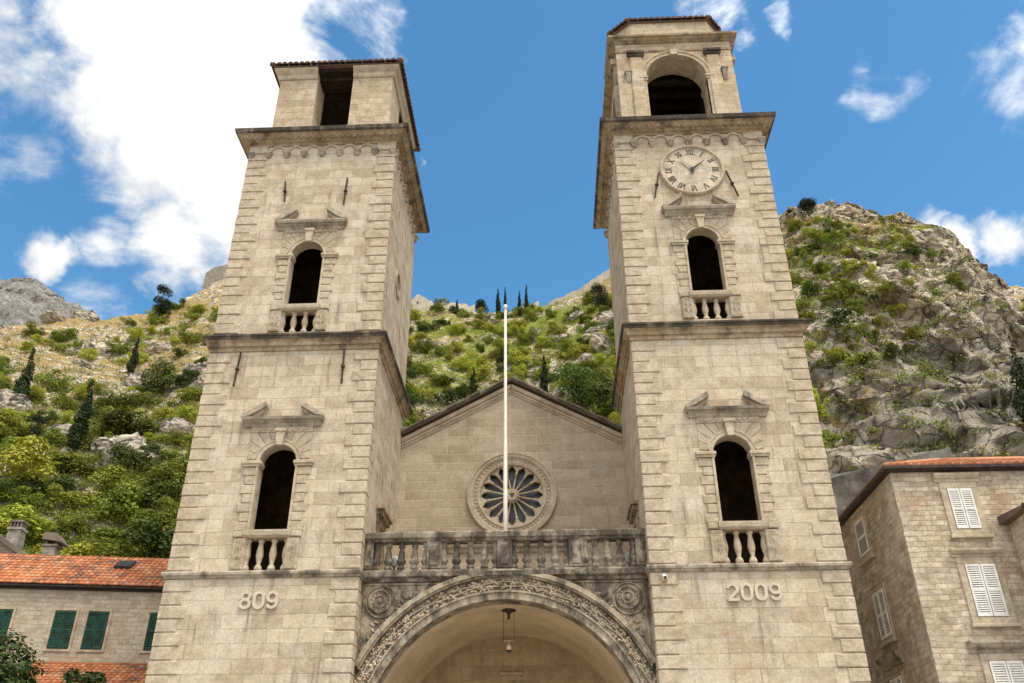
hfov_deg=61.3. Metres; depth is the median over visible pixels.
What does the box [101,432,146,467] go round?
boulder
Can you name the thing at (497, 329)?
shrub
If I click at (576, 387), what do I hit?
round tree
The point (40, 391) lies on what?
shrub
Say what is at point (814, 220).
shrub
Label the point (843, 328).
shrub
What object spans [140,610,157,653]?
window
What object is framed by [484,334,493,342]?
shrub
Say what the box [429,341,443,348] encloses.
boulder
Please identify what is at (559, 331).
shrub
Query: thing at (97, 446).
boulder
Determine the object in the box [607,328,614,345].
shrub
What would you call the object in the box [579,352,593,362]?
boulder
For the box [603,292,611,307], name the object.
shrub
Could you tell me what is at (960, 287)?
shrub
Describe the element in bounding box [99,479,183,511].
shrub
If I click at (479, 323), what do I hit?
shrub
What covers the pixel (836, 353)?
shrub
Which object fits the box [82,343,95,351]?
boulder
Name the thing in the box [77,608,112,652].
window
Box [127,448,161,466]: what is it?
boulder
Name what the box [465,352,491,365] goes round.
shrub
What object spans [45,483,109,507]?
shrub
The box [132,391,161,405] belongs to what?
shrub
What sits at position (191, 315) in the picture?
shrub
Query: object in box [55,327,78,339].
shrub
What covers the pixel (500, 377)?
shrub
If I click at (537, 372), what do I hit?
shrub
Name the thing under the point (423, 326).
shrub
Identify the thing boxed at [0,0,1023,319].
sky
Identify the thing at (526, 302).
cypress tree
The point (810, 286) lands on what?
shrub
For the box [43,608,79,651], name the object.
window
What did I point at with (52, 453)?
shrub
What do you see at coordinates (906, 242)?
shrub
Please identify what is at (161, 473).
shrub
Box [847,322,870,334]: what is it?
shrub
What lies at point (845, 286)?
shrub
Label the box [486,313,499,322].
boulder
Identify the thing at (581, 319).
shrub
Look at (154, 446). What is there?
shrub
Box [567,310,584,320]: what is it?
boulder
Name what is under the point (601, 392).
round tree
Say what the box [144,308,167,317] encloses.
shrub
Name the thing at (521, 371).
shrub
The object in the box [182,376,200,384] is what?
boulder
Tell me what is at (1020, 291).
hill
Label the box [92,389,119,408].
shrub
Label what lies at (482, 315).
shrub
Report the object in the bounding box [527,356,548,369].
shrub
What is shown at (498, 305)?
cypress tree
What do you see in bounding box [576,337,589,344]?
shrub
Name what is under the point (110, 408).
shrub
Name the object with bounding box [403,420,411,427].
shrub
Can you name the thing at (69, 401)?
shrub
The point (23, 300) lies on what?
mountain
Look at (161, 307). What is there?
round tree
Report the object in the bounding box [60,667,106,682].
garden tree
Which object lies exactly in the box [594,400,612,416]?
shrub
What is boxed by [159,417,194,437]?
boulder
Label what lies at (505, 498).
flagpole
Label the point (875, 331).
shrub
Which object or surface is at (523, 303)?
shrub
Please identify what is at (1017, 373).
cypress tree
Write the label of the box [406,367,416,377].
shrub
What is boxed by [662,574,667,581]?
security camera
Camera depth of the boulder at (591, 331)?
252.54 m
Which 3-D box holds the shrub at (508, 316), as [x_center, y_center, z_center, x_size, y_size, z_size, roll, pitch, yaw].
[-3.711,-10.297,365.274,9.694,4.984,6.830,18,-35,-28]
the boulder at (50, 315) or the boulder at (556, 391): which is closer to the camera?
the boulder at (556, 391)
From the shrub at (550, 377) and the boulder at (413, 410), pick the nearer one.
the boulder at (413, 410)
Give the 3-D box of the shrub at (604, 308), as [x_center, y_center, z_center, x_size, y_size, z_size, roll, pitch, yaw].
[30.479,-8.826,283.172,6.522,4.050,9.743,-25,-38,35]
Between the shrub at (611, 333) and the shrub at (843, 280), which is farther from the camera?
the shrub at (611, 333)
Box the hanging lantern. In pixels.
[501,609,515,651]
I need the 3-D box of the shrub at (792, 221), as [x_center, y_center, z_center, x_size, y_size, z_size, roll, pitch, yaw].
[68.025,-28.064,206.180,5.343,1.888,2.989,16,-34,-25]
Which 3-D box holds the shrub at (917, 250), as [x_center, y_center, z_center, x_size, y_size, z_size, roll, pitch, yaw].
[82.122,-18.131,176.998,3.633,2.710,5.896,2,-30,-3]
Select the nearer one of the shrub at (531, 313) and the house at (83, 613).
the house at (83, 613)
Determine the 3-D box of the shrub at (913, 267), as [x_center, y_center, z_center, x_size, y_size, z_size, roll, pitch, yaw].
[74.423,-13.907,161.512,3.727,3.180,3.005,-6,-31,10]
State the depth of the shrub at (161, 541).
96.03 m
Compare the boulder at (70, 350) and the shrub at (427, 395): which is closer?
the shrub at (427, 395)
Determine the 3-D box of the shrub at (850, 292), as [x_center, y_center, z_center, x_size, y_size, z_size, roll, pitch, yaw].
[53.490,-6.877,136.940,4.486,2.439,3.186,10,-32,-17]
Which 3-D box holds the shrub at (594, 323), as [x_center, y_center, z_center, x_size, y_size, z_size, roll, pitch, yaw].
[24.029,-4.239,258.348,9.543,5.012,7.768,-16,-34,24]
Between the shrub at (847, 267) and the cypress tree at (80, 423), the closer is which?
the cypress tree at (80, 423)
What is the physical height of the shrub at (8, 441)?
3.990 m
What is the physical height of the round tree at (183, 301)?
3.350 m
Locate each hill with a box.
[0,199,1023,583]
[1008,285,1023,311]
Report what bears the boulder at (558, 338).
on the hill at (992, 323)
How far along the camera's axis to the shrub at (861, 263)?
150.87 m
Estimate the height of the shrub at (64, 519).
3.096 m
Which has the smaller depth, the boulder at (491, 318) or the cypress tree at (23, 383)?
the cypress tree at (23, 383)
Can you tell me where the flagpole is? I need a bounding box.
[503,304,507,529]
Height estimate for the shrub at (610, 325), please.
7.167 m
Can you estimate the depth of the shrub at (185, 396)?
157.22 m
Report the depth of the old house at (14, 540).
42.34 m
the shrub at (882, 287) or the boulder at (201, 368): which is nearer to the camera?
the shrub at (882, 287)
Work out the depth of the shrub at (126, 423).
134.50 m
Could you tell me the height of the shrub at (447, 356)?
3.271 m
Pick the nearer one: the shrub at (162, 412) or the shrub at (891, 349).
the shrub at (891, 349)
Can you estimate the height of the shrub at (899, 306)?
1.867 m
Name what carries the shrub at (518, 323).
on the hill at (992, 323)
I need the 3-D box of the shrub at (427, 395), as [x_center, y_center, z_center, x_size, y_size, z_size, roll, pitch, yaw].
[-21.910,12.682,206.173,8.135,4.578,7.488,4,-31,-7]
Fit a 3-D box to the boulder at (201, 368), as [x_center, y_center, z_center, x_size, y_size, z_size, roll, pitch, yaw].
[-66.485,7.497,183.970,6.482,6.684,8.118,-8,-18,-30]
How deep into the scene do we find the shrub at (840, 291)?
134.70 m
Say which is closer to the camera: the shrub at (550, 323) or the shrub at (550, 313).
the shrub at (550, 323)
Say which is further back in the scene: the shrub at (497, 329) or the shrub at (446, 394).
the shrub at (497, 329)
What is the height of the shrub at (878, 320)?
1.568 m
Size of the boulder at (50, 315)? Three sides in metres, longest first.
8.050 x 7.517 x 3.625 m
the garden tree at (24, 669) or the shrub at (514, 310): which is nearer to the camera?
the garden tree at (24, 669)
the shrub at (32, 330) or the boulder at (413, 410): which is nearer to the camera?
the boulder at (413, 410)
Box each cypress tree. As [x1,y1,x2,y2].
[13,347,35,396]
[65,380,93,452]
[126,337,139,373]
[467,367,477,395]
[495,289,500,311]
[503,288,506,309]
[517,291,521,316]
[524,285,528,313]
[539,355,548,391]
[1009,344,1023,431]
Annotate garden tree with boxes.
[0,626,44,682]
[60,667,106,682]
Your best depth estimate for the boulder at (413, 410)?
190.31 m
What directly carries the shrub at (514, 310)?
on the hill at (992, 323)
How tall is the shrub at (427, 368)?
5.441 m
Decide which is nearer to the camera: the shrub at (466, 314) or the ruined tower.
the shrub at (466, 314)
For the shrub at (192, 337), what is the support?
on the hill at (992, 323)
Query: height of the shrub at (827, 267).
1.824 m
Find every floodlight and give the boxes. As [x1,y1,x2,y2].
[391,556,397,569]
[625,552,630,565]
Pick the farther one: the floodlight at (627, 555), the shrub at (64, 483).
the shrub at (64, 483)
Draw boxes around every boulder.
[0,388,15,405]
[0,392,33,414]
[38,309,65,322]
[46,423,92,444]
[63,347,78,355]
[70,309,98,321]
[72,359,91,369]
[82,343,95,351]
[90,436,116,454]
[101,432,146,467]
[123,372,149,388]
[124,390,142,406]
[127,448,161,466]
[145,341,172,356]
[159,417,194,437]
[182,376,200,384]
[186,361,207,376]
[188,377,204,389]
[405,402,419,419]
[423,409,438,417]
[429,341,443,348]
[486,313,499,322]
[526,366,554,377]
[531,327,539,334]
[545,333,569,342]
[552,387,571,399]
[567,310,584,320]
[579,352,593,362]
[583,324,609,339]
[587,332,610,351]
[598,310,612,324]
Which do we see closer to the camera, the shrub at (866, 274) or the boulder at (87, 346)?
the shrub at (866, 274)
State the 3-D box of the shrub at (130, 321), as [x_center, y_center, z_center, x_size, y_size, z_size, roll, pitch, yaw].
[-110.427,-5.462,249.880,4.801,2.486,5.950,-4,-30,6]
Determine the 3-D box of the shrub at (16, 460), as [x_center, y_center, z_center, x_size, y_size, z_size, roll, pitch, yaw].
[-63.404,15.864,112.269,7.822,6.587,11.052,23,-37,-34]
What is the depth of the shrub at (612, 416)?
161.82 m
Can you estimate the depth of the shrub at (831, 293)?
134.11 m
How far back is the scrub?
126.97 m
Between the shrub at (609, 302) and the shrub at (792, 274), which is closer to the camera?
the shrub at (792, 274)
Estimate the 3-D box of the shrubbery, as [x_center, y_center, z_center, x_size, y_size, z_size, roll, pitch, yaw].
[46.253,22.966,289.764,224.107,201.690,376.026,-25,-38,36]
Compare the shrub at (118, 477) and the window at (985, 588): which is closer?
the window at (985, 588)
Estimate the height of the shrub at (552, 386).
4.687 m
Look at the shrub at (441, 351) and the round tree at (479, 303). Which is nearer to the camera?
the shrub at (441, 351)
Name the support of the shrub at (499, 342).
on the hill at (992, 323)
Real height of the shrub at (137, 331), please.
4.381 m
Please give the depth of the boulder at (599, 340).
244.34 m
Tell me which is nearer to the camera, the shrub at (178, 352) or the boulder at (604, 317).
the shrub at (178, 352)
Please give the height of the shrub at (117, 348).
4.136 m
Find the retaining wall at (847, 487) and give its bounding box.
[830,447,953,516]
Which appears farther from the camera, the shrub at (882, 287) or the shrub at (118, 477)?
the shrub at (882, 287)
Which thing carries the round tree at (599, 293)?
on the hill at (992, 323)
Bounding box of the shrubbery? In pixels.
[0,217,1023,457]
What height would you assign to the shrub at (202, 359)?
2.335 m
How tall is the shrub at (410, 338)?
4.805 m
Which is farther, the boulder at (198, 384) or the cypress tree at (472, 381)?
the cypress tree at (472, 381)
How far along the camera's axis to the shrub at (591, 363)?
215.61 m
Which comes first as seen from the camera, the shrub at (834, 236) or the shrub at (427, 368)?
the shrub at (834, 236)
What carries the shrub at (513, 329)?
on the hill at (992, 323)
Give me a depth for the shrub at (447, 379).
224.23 m
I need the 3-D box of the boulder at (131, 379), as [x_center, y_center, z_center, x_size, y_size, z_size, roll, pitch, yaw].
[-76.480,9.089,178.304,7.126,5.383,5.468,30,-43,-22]
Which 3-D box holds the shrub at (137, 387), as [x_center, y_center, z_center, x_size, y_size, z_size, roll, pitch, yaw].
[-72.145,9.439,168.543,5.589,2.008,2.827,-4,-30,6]
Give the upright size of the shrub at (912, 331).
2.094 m
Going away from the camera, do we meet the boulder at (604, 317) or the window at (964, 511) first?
the window at (964, 511)
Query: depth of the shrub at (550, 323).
311.87 m
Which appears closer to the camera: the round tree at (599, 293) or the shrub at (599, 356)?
the shrub at (599, 356)
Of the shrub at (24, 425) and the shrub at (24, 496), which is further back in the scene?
the shrub at (24, 425)
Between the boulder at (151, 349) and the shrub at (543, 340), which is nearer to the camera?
the boulder at (151, 349)
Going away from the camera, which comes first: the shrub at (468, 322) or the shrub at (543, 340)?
the shrub at (543, 340)
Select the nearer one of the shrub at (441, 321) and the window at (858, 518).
the window at (858, 518)
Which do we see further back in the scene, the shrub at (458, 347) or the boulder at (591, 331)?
the shrub at (458, 347)
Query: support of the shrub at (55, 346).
on the hill at (992, 323)
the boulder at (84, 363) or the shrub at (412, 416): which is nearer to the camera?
the shrub at (412, 416)
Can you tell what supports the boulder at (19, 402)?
on the hill at (992, 323)
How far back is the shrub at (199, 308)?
259.42 m
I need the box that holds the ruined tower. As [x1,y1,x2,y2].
[411,295,433,310]
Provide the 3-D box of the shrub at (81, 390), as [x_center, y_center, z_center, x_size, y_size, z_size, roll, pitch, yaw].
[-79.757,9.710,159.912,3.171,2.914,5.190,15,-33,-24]
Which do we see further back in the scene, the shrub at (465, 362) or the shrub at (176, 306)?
the shrub at (176, 306)
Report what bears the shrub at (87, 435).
on the hill at (992, 323)
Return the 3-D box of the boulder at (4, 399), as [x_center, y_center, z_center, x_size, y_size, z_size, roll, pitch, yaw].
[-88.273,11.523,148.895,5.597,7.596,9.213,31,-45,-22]
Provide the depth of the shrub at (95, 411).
149.59 m
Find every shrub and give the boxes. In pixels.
[0,360,15,373]
[0,372,8,381]
[0,377,12,390]
[0,408,21,442]
[0,434,56,485]
[0,435,29,454]
[0,478,16,501]
[0,485,54,510]
[0,503,56,540]
[1,407,30,419]
[10,384,47,398]
[11,414,47,436]
[14,475,83,500]
[18,340,38,352]
[21,320,45,335]
[22,409,37,420]
[23,548,40,553]
[31,541,99,556]
[33,368,77,392]
[43,427,67,445]
[43,448,81,468]
[45,411,61,421]
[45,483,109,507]
[48,339,75,350]
[49,329,66,341]
[50,391,80,410]
[52,452,106,475]
[53,510,90,534]
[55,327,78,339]
[55,410,76,424]
[62,422,113,447]
[71,384,86,399]
[79,403,98,413]
[83,377,108,394]
[85,464,133,491]
[85,526,130,552]
[87,479,145,526]
[88,406,128,436]
[88,409,103,421]
[89,540,169,557]
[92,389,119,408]
[93,392,158,438]
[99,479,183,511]
[105,340,126,354]
[109,441,161,473]
[116,352,149,365]
[118,519,175,558]
[119,316,137,326]
[119,404,135,409]
[121,342,132,352]
[124,326,152,341]
[125,508,174,533]
[130,383,155,392]
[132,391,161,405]
[134,458,187,488]
[139,358,187,397]
[139,443,168,459]
[142,432,170,442]
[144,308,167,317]
[146,325,160,334]
[151,407,173,420]
[157,496,179,517]
[164,405,198,422]
[169,302,184,309]
[169,430,192,445]
[170,368,199,387]
[170,459,188,482]
[172,347,188,355]
[173,386,202,402]
[177,326,202,344]
[184,312,202,319]
[186,304,207,312]
[186,438,193,451]
[193,356,206,363]
[208,311,217,319]
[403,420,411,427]
[405,380,424,407]
[405,382,435,401]
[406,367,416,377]
[406,407,425,423]
[407,354,416,367]
[408,334,413,345]
[409,326,413,333]
[409,335,437,353]
[410,308,420,319]
[412,332,427,340]
[412,358,433,375]
[414,320,440,332]
[428,345,451,356]
[429,297,448,311]
[429,374,456,385]
[432,317,450,324]
[434,383,470,403]
[443,340,463,351]
[443,350,453,359]
[445,324,461,333]
[448,306,459,312]
[449,355,476,370]
[456,308,473,317]
[460,323,467,331]
[462,335,473,342]
[462,363,492,379]
[462,382,480,392]
[464,319,476,324]
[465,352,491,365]
[470,319,488,328]
[474,306,487,319]
[484,322,509,337]
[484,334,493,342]
[487,348,500,356]
[489,373,518,383]
[491,337,510,349]
[494,362,503,371]
[495,313,501,321]
[495,347,513,362]
[496,311,515,318]
[507,324,521,336]
[507,349,532,365]
[507,363,528,378]
[511,306,524,316]
[511,327,538,346]
[512,347,529,355]
[514,321,526,326]
[522,302,537,309]
[522,307,538,321]
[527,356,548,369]
[532,363,550,379]
[535,336,554,346]
[544,308,557,317]
[546,322,561,332]
[547,368,559,382]
[548,376,574,393]
[550,324,571,335]
[552,336,571,349]
[557,341,591,359]
[564,306,580,315]
[564,359,603,377]
[576,319,598,333]
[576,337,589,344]
[577,315,593,323]
[581,291,595,305]
[583,305,597,314]
[589,329,611,338]
[593,353,606,365]
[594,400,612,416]
[596,305,612,319]
[597,367,614,382]
[599,319,613,335]
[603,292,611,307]
[604,355,616,367]
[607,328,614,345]
[608,412,620,423]
[610,345,615,357]
[785,248,794,257]
[789,218,804,227]
[790,272,795,279]
[792,272,804,283]
[795,295,817,310]
[798,310,815,318]
[799,280,822,296]
[800,257,813,267]
[804,215,825,226]
[805,230,831,241]
[809,260,828,273]
[817,346,850,365]
[818,291,839,301]
[820,230,846,243]
[821,273,830,281]
[822,261,832,272]
[823,229,837,235]
[824,278,858,291]
[824,284,847,300]
[826,306,856,326]
[832,220,844,228]
[835,264,858,276]
[836,278,852,286]
[837,323,853,334]
[839,258,856,266]
[840,229,852,236]
[842,291,861,300]
[842,352,866,369]
[844,298,865,316]
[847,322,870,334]
[854,259,867,267]
[860,351,872,363]
[863,267,878,280]
[866,328,881,337]
[872,314,894,327]
[875,281,902,294]
[881,342,901,358]
[886,303,907,312]
[896,234,915,249]
[898,343,915,355]
[899,326,925,340]
[905,245,922,255]
[905,262,920,273]
[939,250,952,257]
[944,272,964,286]
[955,282,968,290]
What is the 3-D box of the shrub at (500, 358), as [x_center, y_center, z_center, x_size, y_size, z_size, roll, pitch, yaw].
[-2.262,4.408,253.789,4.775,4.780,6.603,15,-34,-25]
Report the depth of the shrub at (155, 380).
167.54 m
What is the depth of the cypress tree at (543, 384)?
215.73 m
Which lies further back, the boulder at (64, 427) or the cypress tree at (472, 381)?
the cypress tree at (472, 381)
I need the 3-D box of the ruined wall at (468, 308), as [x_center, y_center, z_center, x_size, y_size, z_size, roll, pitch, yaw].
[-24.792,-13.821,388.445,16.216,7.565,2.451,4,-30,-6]
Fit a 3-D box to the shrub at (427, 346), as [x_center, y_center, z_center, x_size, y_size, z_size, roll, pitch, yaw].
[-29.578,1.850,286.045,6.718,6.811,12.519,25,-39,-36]
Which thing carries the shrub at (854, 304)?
on the hill at (992, 323)
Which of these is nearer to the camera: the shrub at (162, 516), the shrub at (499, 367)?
the shrub at (162, 516)
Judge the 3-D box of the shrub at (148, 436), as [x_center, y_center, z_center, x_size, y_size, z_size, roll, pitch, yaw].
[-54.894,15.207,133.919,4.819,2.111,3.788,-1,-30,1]
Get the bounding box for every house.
[0,520,68,554]
[0,553,169,682]
[838,456,1023,682]
[997,503,1023,573]
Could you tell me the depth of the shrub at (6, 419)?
128.19 m
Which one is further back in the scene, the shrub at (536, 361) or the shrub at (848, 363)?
the shrub at (536, 361)
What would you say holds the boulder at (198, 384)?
on the hill at (992, 323)
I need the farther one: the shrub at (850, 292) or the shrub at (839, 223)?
the shrub at (839, 223)
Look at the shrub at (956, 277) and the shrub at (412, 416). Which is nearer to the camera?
the shrub at (956, 277)
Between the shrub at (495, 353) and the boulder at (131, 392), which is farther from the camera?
the shrub at (495, 353)
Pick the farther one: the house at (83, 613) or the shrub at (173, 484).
the shrub at (173, 484)
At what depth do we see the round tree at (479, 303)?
377.57 m
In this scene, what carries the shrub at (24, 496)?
on the hill at (992, 323)
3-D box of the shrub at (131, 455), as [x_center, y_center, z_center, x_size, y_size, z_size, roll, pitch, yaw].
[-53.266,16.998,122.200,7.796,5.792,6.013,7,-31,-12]
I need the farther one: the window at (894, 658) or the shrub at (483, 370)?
the shrub at (483, 370)
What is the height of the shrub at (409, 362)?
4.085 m
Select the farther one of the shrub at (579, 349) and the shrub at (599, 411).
the shrub at (579, 349)
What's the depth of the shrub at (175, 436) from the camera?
132.60 m
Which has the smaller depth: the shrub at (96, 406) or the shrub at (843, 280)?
the shrub at (843, 280)
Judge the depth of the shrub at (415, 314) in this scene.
363.47 m
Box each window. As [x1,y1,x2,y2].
[0,606,16,643]
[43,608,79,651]
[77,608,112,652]
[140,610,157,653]
[467,452,556,530]
[850,504,874,567]
[871,583,896,648]
[875,650,904,682]
[932,472,993,538]
[949,548,1021,627]
[966,640,1023,682]
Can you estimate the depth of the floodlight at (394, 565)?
27.93 m
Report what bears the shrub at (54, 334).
on the hill at (992, 323)
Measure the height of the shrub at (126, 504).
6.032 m
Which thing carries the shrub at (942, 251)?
on the hill at (992, 323)
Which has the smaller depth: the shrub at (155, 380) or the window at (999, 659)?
the window at (999, 659)
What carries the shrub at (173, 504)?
on the hill at (992, 323)
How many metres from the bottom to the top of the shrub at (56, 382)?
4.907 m
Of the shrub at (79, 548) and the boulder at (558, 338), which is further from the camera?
the boulder at (558, 338)
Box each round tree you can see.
[28,409,49,435]
[152,283,173,318]
[179,298,186,304]
[475,299,488,313]
[552,363,600,408]
[582,368,618,416]
[589,282,608,312]
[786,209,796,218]
[796,197,817,215]
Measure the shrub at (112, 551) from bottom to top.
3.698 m
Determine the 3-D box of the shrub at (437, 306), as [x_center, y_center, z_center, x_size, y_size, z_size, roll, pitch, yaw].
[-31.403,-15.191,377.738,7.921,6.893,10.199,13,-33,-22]
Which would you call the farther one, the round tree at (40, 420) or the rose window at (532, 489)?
the round tree at (40, 420)
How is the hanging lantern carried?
hanging from the cathedral
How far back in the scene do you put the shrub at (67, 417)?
142.66 m
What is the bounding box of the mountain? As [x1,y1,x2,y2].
[0,277,101,327]
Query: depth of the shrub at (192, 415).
141.10 m
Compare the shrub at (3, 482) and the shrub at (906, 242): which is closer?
the shrub at (3, 482)
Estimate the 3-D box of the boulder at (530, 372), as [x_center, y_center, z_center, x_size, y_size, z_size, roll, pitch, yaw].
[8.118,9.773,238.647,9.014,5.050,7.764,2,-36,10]
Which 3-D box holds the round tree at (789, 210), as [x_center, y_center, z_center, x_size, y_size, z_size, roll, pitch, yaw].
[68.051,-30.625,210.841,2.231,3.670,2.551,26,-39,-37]
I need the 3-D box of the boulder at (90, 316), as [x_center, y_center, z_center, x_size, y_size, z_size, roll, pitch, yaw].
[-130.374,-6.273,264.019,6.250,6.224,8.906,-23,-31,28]
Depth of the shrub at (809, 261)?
174.36 m
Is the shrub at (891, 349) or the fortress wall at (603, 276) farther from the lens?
the fortress wall at (603, 276)
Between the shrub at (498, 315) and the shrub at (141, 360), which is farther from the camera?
the shrub at (498, 315)
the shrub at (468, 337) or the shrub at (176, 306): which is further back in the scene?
the shrub at (468, 337)
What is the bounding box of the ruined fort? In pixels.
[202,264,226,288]
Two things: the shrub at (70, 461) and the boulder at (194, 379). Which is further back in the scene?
the boulder at (194, 379)
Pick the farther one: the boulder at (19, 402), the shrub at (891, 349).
the boulder at (19, 402)
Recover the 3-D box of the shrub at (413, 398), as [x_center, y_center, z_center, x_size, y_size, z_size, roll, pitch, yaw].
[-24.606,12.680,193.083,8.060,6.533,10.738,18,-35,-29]
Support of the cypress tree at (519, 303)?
on the hill at (992, 323)
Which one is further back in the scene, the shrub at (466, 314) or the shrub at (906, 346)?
the shrub at (466, 314)
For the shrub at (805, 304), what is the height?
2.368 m
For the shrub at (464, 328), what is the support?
on the hill at (992, 323)
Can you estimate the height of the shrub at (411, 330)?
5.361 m
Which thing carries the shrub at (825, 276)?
on the hill at (992, 323)
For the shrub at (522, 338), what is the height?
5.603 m
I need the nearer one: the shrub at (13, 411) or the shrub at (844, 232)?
the shrub at (13, 411)
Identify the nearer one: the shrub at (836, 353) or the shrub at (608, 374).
the shrub at (836, 353)
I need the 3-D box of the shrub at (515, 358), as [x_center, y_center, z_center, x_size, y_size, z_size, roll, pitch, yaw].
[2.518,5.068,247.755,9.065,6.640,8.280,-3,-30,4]
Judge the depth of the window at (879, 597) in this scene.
28.62 m
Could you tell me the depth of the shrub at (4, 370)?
170.68 m
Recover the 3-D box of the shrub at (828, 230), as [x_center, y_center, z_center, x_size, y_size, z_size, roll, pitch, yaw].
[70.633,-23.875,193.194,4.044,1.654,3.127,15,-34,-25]
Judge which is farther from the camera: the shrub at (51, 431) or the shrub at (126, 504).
the shrub at (51, 431)
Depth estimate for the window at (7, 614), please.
32.55 m
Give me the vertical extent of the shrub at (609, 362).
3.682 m
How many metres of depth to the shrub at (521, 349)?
251.14 m
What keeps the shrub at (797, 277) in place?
on the hill at (992, 323)
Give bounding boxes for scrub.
[0,211,1023,586]
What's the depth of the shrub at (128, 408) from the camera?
160.14 m
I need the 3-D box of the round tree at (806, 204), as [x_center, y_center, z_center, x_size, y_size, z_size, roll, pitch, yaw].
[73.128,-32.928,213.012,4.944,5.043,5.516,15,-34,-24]
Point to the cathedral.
(321, 487)
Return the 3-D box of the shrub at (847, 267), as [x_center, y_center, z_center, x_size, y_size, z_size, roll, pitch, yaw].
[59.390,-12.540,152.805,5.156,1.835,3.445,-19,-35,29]
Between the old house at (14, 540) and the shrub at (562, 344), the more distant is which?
the shrub at (562, 344)
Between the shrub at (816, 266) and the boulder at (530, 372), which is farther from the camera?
the boulder at (530, 372)
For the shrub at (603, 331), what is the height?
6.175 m
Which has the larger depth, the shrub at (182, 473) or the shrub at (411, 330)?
the shrub at (411, 330)
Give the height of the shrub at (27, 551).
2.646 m
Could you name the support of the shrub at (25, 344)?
on the hill at (992, 323)
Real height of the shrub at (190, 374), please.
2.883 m
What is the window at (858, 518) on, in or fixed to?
in the stone house at (936, 576)
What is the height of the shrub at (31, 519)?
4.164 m
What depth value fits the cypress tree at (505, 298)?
379.52 m
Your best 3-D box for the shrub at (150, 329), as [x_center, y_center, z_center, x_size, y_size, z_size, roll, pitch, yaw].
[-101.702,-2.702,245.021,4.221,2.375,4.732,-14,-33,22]
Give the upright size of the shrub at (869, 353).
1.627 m
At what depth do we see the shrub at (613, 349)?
216.64 m
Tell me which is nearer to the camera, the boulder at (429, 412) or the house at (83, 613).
the house at (83, 613)
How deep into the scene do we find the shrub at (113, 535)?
99.64 m
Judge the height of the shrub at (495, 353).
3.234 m
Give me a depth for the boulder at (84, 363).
196.63 m
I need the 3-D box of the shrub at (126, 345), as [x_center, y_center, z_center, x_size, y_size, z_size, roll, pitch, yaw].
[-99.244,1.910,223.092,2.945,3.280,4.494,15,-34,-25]
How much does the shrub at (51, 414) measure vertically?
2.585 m
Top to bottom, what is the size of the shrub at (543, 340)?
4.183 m
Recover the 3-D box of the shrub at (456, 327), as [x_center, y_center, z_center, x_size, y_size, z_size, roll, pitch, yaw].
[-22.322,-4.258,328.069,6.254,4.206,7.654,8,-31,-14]
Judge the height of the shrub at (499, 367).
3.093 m
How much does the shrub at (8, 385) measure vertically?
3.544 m
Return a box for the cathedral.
[145,15,870,682]
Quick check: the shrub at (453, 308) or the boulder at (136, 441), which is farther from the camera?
the shrub at (453, 308)
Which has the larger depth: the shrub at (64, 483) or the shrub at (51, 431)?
the shrub at (51, 431)
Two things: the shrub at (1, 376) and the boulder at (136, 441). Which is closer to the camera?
the boulder at (136, 441)
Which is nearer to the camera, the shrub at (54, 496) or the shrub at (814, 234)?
the shrub at (54, 496)
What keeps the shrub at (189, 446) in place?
on the hill at (992, 323)
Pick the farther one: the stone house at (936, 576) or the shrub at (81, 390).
the shrub at (81, 390)
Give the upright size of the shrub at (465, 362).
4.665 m
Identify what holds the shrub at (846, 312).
on the hill at (992, 323)
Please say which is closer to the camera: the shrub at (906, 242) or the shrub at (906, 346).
the shrub at (906, 346)
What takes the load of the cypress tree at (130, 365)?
on the hill at (992, 323)
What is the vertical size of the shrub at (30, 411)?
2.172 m
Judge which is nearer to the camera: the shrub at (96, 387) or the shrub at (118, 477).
the shrub at (118, 477)
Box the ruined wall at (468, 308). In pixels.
[441,302,474,311]
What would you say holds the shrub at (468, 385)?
on the hill at (992, 323)
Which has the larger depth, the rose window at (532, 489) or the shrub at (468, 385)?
the shrub at (468, 385)
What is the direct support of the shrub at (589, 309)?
on the hill at (992, 323)
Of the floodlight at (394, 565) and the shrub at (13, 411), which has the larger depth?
the shrub at (13, 411)
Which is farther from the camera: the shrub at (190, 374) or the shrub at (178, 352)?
the shrub at (178, 352)
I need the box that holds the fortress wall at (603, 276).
[548,269,609,304]
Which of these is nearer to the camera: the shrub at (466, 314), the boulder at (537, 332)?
the boulder at (537, 332)
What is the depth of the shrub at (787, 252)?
195.88 m
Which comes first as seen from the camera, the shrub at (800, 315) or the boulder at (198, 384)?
the shrub at (800, 315)
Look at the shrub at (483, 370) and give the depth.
238.50 m
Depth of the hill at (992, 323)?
131.72 m
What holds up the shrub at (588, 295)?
on the hill at (992, 323)
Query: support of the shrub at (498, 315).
on the hill at (992, 323)
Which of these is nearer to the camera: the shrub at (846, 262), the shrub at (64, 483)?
the shrub at (64, 483)
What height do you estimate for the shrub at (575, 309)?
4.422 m
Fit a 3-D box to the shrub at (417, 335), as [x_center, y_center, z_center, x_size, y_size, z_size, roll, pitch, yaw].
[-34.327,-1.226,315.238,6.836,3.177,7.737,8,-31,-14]

